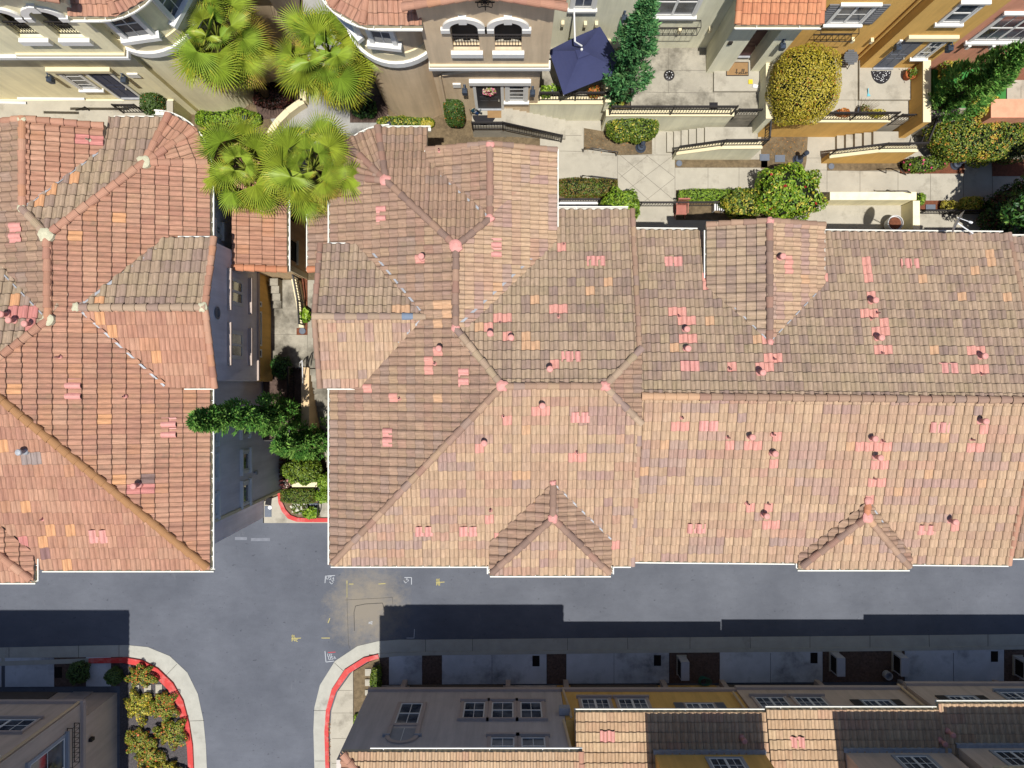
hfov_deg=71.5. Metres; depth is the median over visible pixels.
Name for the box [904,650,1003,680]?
driveway
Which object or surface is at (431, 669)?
planting bed
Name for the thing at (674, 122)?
retaining wall
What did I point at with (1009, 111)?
garden wall
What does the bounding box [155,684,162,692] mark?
utility box
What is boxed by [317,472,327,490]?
leafy bush
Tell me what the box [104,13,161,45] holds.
window
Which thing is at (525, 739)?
window
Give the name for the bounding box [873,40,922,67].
door
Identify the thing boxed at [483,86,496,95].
door wreath
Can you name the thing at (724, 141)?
iron railing
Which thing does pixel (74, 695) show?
side door
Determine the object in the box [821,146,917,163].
retaining wall
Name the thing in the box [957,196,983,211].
hedge
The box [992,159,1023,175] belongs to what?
planting bed
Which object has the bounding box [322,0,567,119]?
row house
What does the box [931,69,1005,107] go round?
lawn
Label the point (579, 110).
retaining wall
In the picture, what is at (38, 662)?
kerb
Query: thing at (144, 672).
flowering shrub
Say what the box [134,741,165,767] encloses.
flowering shrub
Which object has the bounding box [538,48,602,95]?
patio
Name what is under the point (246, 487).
window
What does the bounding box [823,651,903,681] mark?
planting bed
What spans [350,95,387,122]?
planting bed
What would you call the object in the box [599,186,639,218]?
leafy bush
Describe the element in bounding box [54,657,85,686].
planting bed
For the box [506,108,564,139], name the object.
stairs
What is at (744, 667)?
driveway
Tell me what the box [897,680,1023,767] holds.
alley house
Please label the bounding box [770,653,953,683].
paving joints
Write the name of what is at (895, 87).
porch slab
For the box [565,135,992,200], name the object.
paving joints
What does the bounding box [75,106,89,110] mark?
iron railing
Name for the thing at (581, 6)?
window
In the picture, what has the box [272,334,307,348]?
paving joints
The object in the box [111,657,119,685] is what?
planting bed
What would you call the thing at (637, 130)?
clipped bush
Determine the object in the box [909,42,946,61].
window
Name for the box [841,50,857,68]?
garden table
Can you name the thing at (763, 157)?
utility box
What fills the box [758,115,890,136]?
retaining wall
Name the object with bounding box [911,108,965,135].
patio
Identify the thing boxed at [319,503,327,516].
footpath
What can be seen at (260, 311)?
slot window
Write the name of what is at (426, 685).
garage door
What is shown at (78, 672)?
leafy bush
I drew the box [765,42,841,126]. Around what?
clipped bush
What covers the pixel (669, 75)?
parasol base
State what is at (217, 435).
window
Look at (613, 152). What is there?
fallen leaves
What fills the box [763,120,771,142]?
iron railing
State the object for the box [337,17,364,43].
window
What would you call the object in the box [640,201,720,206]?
iron railing
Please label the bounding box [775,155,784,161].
utility box
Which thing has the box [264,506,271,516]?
utility box
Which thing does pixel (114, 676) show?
leafy bush
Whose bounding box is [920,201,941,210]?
planting bed
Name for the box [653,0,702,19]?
window
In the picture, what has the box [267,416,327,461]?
cypress
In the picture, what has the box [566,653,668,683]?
driveway
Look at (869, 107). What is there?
bare twigs
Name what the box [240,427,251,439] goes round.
window
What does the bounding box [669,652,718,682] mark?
planting bed
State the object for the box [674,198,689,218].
wicker chair
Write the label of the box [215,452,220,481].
window
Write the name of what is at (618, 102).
leafy bush
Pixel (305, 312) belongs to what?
leafy bush
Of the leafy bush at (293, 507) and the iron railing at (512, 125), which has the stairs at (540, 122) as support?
the iron railing at (512, 125)
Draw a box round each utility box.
[132,684,139,691]
[144,684,151,691]
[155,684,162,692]
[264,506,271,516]
[309,503,318,509]
[365,668,370,675]
[365,679,369,685]
[759,154,768,160]
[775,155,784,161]
[925,205,934,209]
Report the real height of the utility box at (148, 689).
0.092 m
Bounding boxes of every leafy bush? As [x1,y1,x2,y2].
[66,660,90,685]
[103,665,123,685]
[253,82,293,108]
[270,355,292,379]
[280,457,322,485]
[290,502,307,514]
[299,306,310,322]
[301,506,319,519]
[315,488,327,503]
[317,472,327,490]
[350,96,377,119]
[369,663,381,686]
[540,84,551,98]
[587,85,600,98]
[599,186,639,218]
[609,98,623,108]
[717,187,760,218]
[754,161,828,219]
[835,108,850,117]
[867,108,885,117]
[902,155,948,173]
[916,192,926,205]
[936,60,959,80]
[940,200,958,208]
[969,94,999,118]
[976,178,1023,233]
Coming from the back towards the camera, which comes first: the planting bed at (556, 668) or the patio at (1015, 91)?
the planting bed at (556, 668)
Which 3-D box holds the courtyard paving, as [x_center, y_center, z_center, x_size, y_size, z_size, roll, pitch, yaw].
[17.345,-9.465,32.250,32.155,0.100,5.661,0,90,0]
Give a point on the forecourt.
(351, 129)
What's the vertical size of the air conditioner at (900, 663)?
0.850 m
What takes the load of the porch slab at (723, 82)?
on the terrace
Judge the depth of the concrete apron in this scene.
35.96 m
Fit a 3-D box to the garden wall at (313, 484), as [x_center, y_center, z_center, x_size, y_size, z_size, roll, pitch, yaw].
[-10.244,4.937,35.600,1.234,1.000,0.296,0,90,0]
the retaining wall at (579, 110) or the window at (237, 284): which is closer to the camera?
the window at (237, 284)
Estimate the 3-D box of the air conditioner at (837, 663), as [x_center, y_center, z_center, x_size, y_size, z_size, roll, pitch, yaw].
[16.281,14.115,35.575,0.500,0.850,1.239,0,90,0]
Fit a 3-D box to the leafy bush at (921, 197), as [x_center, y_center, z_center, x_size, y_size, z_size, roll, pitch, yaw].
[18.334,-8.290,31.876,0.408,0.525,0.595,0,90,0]
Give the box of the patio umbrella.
[550,8,617,95]
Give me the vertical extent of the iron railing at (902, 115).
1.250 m
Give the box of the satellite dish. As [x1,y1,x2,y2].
[952,211,972,234]
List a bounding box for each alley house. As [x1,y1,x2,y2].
[0,692,116,767]
[336,680,584,767]
[557,680,773,767]
[716,679,968,767]
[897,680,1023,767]
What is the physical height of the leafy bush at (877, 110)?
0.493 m
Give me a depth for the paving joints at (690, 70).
30.39 m
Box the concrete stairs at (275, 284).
[269,278,281,308]
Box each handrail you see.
[298,360,302,386]
[581,175,616,181]
[583,148,617,155]
[886,190,910,192]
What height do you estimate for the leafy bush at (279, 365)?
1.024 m
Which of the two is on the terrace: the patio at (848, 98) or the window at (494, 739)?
the patio at (848, 98)
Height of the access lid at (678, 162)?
0.055 m
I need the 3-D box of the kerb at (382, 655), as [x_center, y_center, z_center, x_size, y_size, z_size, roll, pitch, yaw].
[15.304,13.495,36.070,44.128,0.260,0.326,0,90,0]
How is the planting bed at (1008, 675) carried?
on the ground at (324, 464)
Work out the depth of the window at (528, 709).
30.82 m
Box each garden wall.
[268,89,308,136]
[291,279,304,327]
[292,481,317,486]
[559,202,597,205]
[603,39,610,110]
[748,63,772,132]
[821,192,915,204]
[892,60,930,137]
[901,201,919,229]
[977,99,1023,123]
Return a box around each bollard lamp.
[635,141,645,152]
[792,150,808,163]
[950,158,966,169]
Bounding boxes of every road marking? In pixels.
[235,537,269,540]
[291,579,441,641]
[325,575,414,661]
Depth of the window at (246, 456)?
30.74 m
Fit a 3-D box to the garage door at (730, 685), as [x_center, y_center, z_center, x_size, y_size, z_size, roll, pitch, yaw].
[13.000,15.230,34.900,4.300,2.200,0.040,0,90,0]
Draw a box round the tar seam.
[354,603,383,630]
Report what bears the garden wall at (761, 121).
on the courtyard paving
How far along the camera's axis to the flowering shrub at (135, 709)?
35.53 m
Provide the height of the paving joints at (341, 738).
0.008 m
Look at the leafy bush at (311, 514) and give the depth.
35.38 m
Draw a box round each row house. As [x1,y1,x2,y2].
[0,0,299,126]
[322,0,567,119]
[550,0,825,72]
[780,0,1010,69]
[931,0,1023,79]
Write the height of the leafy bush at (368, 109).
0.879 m
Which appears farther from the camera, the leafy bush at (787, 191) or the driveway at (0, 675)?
the driveway at (0, 675)
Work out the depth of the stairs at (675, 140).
31.18 m
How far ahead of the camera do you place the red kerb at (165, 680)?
35.87 m
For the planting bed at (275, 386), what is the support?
on the ground at (324, 464)
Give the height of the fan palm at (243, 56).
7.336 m
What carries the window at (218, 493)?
in the townhouse at (138, 269)
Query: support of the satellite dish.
attached to the townhouse at (817, 396)
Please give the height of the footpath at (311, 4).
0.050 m
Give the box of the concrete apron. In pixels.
[264,489,327,522]
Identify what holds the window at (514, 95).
in the row house at (427, 58)
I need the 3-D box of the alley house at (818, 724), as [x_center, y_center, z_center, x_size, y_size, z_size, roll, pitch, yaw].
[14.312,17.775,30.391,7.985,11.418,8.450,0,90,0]
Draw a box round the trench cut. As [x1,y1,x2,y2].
[347,597,392,647]
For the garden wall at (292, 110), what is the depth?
31.70 m
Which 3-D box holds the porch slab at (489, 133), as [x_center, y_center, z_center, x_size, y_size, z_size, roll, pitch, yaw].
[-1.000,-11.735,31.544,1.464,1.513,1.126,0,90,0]
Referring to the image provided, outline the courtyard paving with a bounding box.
[540,121,1023,230]
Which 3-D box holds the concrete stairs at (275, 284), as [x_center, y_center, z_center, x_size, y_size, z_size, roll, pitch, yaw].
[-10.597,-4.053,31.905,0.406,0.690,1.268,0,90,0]
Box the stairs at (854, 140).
[835,132,910,150]
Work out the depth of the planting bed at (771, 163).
32.17 m
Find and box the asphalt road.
[0,518,1023,767]
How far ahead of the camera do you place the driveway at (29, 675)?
35.95 m
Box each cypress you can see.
[185,391,302,437]
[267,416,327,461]
[599,0,661,104]
[928,37,1023,123]
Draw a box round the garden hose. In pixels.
[698,676,711,685]
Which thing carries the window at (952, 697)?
in the alley house at (982, 722)
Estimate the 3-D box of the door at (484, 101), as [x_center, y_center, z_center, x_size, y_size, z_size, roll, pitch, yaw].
[-0.954,-11.870,29.511,0.993,2.474,0.120,0,90,0]
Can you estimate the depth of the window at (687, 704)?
31.31 m
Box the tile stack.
[279,456,286,485]
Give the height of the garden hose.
0.149 m
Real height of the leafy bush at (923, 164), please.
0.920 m
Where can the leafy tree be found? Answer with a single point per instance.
(1016, 212)
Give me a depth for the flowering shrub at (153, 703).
35.54 m
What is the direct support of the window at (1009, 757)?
in the alley house at (982, 722)
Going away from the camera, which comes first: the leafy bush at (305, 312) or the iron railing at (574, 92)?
the iron railing at (574, 92)
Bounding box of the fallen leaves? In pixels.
[327,132,805,760]
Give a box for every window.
[0,715,44,733]
[25,731,69,767]
[57,74,104,92]
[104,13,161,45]
[152,0,192,28]
[215,218,224,240]
[215,430,220,446]
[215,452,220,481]
[215,490,220,519]
[232,277,242,306]
[232,330,242,359]
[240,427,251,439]
[240,447,252,475]
[240,478,252,509]
[260,311,261,346]
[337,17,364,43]
[365,30,402,51]
[390,702,426,725]
[457,698,489,720]
[486,698,517,720]
[486,732,517,746]
[504,86,528,104]
[516,698,547,720]
[516,732,549,746]
[567,0,597,12]
[576,695,613,707]
[612,695,651,707]
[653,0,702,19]
[683,702,716,707]
[705,756,748,767]
[749,693,793,710]
[787,693,832,705]
[822,2,882,27]
[859,699,896,705]
[891,754,942,767]
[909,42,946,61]
[934,0,991,27]
[944,695,980,699]
[964,11,1023,45]
[989,750,1023,765]
[992,688,1023,699]
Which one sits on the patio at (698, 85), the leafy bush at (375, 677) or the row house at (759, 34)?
the row house at (759, 34)
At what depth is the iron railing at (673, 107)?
29.50 m
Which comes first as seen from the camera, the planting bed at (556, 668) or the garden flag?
the garden flag
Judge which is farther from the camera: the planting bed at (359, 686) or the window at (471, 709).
the planting bed at (359, 686)
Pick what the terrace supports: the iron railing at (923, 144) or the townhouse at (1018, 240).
the townhouse at (1018, 240)
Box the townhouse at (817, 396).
[635,217,1023,570]
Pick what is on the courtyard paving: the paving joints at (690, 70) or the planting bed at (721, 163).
the planting bed at (721, 163)
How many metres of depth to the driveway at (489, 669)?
35.95 m
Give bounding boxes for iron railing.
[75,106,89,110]
[111,104,144,113]
[287,366,295,432]
[292,274,304,325]
[471,121,562,142]
[538,91,610,100]
[559,198,599,202]
[609,105,738,114]
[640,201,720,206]
[676,138,769,152]
[731,108,762,119]
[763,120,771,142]
[820,111,900,120]
[829,142,928,155]
[887,113,916,125]
[919,116,939,145]
[920,209,985,214]
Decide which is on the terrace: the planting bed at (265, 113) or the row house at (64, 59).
the row house at (64, 59)
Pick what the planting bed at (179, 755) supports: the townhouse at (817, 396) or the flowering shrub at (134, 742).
the flowering shrub at (134, 742)
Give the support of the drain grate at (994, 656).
on the driveway at (969, 665)
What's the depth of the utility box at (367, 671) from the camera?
35.84 m
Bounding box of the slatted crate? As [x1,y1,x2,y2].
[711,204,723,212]
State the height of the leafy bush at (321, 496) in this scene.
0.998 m
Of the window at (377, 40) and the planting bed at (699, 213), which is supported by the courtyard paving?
the planting bed at (699, 213)
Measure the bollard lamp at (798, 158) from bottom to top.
1.140 m
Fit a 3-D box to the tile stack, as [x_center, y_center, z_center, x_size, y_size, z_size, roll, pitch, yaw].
[-11.709,4.282,35.500,0.842,0.900,1.615,0,90,0]
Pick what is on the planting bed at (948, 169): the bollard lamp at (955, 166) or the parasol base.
the bollard lamp at (955, 166)
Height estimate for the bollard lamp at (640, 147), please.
0.790 m
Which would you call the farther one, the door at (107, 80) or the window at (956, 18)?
the door at (107, 80)
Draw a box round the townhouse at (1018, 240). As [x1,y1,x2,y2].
[1012,234,1023,559]
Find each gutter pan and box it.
[0,645,206,767]
[313,634,1023,767]
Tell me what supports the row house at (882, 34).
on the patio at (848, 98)
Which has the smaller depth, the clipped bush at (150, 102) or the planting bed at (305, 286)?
the clipped bush at (150, 102)
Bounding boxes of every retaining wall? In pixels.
[301,367,319,431]
[529,96,605,120]
[601,110,733,130]
[672,142,761,159]
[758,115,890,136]
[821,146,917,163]
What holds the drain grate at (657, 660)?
on the driveway at (612, 668)
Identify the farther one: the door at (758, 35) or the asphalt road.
the asphalt road
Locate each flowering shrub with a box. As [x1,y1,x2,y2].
[123,663,158,687]
[123,688,153,726]
[124,726,156,754]
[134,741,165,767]
[144,756,181,767]
[148,691,180,722]
[152,718,188,750]
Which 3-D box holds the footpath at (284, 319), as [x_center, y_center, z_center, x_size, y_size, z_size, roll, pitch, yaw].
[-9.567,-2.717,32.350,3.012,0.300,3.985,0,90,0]
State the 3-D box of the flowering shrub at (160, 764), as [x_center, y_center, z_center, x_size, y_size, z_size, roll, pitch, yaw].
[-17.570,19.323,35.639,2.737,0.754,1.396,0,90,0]
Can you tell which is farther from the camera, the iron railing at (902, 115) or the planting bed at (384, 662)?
the planting bed at (384, 662)
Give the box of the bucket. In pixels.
[882,670,892,679]
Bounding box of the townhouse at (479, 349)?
[306,124,644,576]
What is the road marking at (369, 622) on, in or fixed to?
on the asphalt road
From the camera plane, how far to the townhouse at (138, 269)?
25.67 m
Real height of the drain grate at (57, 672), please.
0.058 m
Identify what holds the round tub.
on the patio at (872, 217)
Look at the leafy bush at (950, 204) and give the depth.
31.73 m
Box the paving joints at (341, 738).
[332,690,352,763]
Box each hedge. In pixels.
[194,106,261,130]
[280,487,316,503]
[376,115,434,127]
[559,177,617,197]
[677,188,733,203]
[921,110,1023,168]
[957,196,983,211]
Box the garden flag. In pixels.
[469,108,481,114]
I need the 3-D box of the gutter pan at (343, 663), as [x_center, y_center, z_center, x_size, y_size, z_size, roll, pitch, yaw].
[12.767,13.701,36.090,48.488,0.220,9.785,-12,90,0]
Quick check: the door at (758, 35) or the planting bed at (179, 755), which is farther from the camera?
the planting bed at (179, 755)
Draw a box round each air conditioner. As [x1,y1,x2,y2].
[676,655,688,680]
[829,651,844,676]
[891,651,908,676]
[1012,655,1023,679]
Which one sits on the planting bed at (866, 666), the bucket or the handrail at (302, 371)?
the bucket
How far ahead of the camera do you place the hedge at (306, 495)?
35.16 m
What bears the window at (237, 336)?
in the townhouse at (138, 269)
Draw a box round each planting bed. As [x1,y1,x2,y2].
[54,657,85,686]
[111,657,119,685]
[120,663,187,767]
[191,103,272,149]
[256,89,299,119]
[263,368,300,439]
[284,501,327,517]
[296,278,307,334]
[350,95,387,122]
[353,658,379,720]
[369,654,388,684]
[392,116,504,144]
[422,655,441,684]
[547,654,565,683]
[559,179,617,199]
[584,128,651,154]
[608,48,629,109]
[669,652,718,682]
[675,160,766,167]
[676,190,764,219]
[761,137,807,168]
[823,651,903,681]
[827,163,901,170]
[900,159,963,173]
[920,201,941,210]
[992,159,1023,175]
[1004,649,1023,680]
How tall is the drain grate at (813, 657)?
0.058 m
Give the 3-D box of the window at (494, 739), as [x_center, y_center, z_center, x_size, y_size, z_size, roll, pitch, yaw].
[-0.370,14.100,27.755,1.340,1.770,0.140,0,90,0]
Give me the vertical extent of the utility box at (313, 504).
0.092 m
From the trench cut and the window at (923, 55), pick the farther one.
the trench cut
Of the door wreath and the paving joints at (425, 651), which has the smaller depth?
the door wreath
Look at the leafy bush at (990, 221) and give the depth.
31.01 m
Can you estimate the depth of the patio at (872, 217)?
32.19 m
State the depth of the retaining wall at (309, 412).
32.05 m
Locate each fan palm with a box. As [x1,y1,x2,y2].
[167,0,276,97]
[192,110,301,219]
[252,107,361,228]
[269,0,380,112]
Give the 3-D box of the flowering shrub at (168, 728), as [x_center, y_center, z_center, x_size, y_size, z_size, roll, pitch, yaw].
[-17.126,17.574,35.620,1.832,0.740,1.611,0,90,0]
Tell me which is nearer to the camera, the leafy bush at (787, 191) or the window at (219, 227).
the window at (219, 227)
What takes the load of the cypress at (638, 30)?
on the planting bed at (625, 103)
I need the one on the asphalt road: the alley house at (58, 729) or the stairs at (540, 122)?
the alley house at (58, 729)
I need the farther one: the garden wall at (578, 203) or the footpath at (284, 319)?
the footpath at (284, 319)
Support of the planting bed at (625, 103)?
on the terrace
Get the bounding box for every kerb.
[0,658,88,665]
[88,657,193,767]
[278,493,327,521]
[324,654,378,767]
[378,646,1023,657]
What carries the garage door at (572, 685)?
in the alley house at (663, 724)
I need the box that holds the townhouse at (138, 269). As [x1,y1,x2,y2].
[0,109,307,583]
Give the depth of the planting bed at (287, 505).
35.88 m
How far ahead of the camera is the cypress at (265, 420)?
26.32 m
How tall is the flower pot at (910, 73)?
0.664 m
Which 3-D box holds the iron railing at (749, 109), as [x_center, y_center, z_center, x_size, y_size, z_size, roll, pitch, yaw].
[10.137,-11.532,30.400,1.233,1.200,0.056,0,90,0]
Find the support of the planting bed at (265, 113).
on the forecourt
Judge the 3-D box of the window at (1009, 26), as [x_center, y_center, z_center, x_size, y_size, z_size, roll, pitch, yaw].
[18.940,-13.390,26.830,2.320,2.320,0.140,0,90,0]
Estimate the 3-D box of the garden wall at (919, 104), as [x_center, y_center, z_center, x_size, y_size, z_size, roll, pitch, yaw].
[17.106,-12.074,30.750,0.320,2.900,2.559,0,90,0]
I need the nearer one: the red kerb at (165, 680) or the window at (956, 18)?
the window at (956, 18)
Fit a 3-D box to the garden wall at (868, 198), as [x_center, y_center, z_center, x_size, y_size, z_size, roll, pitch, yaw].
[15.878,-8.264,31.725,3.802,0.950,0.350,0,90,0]
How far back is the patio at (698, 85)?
30.40 m
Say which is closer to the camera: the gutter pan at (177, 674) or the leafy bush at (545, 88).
the leafy bush at (545, 88)
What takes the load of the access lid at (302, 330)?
on the planting bed at (305, 286)
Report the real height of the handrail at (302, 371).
1.291 m
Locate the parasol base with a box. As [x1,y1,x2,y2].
[664,70,674,80]
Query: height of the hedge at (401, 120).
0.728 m
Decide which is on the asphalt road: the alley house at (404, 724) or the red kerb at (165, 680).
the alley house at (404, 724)
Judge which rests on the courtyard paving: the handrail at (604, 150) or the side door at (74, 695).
the handrail at (604, 150)
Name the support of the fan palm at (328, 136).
on the terrace
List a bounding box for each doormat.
[472,115,494,124]
[487,111,500,117]
[726,62,748,75]
[871,71,890,83]
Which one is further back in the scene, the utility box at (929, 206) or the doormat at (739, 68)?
the utility box at (929, 206)
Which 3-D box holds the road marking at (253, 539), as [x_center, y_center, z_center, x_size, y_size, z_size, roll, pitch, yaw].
[-13.139,7.848,35.996,1.772,0.003,0.203,0,90,0]
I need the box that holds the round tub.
[883,215,903,229]
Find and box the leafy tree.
[997,172,1023,227]
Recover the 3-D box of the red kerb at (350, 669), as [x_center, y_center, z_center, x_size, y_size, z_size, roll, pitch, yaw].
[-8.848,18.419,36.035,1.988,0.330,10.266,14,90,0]
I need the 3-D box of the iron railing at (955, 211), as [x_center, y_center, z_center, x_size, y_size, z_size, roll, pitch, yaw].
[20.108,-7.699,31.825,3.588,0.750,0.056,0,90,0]
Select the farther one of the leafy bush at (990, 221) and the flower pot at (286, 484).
the flower pot at (286, 484)
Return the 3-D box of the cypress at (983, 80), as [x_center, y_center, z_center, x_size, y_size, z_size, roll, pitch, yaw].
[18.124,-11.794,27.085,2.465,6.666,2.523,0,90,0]
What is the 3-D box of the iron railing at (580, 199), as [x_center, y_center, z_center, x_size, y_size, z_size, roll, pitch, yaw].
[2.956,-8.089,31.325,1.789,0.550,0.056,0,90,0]
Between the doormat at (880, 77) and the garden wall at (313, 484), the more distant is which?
the garden wall at (313, 484)
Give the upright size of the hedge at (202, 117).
0.856 m
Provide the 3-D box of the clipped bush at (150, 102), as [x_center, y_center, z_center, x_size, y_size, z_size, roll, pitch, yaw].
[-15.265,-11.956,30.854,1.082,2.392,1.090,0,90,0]
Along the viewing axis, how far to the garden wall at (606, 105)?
29.65 m
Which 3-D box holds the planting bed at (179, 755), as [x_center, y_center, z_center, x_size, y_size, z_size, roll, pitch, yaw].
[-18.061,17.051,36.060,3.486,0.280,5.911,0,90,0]
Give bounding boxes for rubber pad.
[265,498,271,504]
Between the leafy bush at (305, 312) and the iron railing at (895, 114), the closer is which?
the iron railing at (895, 114)
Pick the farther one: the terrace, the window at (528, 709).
the terrace
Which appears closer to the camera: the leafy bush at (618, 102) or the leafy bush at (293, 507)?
the leafy bush at (618, 102)
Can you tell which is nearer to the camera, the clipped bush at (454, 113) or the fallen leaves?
the clipped bush at (454, 113)
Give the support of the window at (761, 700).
in the alley house at (818, 724)
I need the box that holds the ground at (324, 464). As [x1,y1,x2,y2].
[265,443,327,500]
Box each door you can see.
[0,692,57,698]
[64,692,92,698]
[90,74,138,97]
[410,684,502,686]
[476,86,500,108]
[570,684,657,686]
[727,684,810,686]
[739,30,767,55]
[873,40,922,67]
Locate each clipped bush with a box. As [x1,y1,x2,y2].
[139,92,166,115]
[443,99,465,127]
[606,118,658,144]
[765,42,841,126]
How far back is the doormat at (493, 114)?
30.77 m
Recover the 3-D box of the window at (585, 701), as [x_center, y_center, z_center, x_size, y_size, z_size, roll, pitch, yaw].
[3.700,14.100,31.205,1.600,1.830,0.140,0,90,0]
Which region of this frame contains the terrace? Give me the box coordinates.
[212,0,539,279]
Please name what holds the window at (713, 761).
in the alley house at (663, 724)
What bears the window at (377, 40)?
in the row house at (427, 58)
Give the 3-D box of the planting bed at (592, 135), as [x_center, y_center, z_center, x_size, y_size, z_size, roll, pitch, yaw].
[4.791,-10.919,32.200,3.155,0.050,1.102,4,90,0]
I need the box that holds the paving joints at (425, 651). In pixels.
[78,638,929,720]
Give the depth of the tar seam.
35.99 m
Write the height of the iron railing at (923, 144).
1.650 m
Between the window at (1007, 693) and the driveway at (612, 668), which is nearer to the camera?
the window at (1007, 693)
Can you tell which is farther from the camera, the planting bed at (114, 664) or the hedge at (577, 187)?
the planting bed at (114, 664)
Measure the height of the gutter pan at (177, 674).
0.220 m
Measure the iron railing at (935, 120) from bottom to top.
0.890 m
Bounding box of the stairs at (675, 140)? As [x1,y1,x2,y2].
[666,127,757,152]
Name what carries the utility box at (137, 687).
on the planting bed at (179, 755)
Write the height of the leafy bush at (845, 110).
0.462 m
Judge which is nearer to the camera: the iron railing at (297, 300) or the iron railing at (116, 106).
the iron railing at (116, 106)
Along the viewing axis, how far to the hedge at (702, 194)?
31.46 m
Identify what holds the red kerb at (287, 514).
on the ground at (324, 464)
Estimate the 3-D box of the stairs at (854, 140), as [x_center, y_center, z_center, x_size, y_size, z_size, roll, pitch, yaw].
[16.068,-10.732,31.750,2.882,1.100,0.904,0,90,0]
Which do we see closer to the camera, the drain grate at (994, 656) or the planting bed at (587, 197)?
the planting bed at (587, 197)
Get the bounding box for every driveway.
[0,658,1,686]
[5,657,53,686]
[86,657,110,685]
[389,656,421,684]
[442,654,545,683]
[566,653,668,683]
[720,652,821,682]
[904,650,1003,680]
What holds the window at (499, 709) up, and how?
in the alley house at (404, 724)
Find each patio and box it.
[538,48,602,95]
[630,48,757,126]
[773,58,908,131]
[815,198,901,229]
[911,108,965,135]
[1006,80,1023,98]
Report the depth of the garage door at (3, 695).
35.56 m
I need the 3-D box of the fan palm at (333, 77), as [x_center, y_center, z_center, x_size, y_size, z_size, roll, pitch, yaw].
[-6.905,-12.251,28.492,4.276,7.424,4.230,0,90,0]
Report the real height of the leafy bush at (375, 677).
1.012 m
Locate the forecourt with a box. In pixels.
[265,88,376,173]
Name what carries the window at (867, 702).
in the alley house at (818, 724)
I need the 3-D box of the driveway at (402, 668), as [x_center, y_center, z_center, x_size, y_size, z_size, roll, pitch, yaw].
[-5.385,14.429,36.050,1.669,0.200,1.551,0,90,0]
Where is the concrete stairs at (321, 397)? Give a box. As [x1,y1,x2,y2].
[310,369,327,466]
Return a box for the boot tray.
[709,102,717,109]
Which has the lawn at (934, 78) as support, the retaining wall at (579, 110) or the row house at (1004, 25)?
the row house at (1004, 25)
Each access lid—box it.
[299,328,305,333]
[676,160,681,165]
[828,163,833,168]
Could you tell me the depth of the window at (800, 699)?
31.70 m
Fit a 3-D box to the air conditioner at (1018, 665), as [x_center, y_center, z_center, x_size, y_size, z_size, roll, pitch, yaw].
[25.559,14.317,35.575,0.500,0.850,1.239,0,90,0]
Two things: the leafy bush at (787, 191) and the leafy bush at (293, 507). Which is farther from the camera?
the leafy bush at (293, 507)
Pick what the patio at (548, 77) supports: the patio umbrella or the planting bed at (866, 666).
the patio umbrella
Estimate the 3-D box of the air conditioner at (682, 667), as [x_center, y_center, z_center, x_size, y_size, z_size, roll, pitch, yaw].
[8.570,14.317,35.575,0.500,0.850,1.239,0,90,0]
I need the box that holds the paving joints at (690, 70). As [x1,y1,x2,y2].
[658,49,858,107]
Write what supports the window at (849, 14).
in the row house at (882, 34)
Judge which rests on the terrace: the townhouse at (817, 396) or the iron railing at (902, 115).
the townhouse at (817, 396)
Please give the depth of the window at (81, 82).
28.82 m
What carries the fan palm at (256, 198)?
on the planting bed at (266, 123)
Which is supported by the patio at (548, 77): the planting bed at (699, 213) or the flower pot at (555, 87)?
the flower pot at (555, 87)
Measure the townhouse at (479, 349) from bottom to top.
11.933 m
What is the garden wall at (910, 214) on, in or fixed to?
on the courtyard paving
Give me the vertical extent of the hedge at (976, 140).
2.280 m
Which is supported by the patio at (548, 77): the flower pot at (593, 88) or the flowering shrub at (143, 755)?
the flower pot at (593, 88)
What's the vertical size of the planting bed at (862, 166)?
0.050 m
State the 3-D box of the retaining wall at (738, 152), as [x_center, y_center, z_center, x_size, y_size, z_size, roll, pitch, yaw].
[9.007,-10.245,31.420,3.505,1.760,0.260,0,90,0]
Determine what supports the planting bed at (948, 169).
on the courtyard paving
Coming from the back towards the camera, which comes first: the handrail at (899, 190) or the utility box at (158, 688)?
the utility box at (158, 688)
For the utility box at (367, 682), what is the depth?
35.84 m
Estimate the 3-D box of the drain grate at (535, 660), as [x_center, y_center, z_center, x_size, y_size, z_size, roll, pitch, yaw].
[1.213,14.004,35.965,0.360,0.058,0.540,0,90,0]
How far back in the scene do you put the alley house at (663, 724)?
29.65 m
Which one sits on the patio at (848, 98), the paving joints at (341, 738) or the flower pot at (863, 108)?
the flower pot at (863, 108)
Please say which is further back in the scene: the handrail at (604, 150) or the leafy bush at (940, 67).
the handrail at (604, 150)
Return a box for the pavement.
[330,671,352,767]
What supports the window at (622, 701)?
in the alley house at (663, 724)
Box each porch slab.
[472,108,505,137]
[713,60,759,92]
[858,60,910,100]
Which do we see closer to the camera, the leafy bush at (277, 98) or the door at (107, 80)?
the door at (107, 80)
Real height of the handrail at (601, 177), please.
0.877 m
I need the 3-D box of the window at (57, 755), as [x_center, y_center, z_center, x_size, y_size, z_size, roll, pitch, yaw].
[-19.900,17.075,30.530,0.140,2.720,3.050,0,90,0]
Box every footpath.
[271,280,314,367]
[303,0,347,65]
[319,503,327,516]
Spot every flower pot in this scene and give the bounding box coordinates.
[281,477,291,490]
[551,83,560,95]
[857,104,871,114]
[903,66,917,80]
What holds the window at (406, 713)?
in the alley house at (404, 724)
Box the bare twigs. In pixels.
[859,98,879,111]
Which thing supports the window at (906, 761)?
in the alley house at (818, 724)
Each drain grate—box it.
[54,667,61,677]
[532,656,539,665]
[654,655,660,665]
[810,653,817,662]
[991,651,997,661]

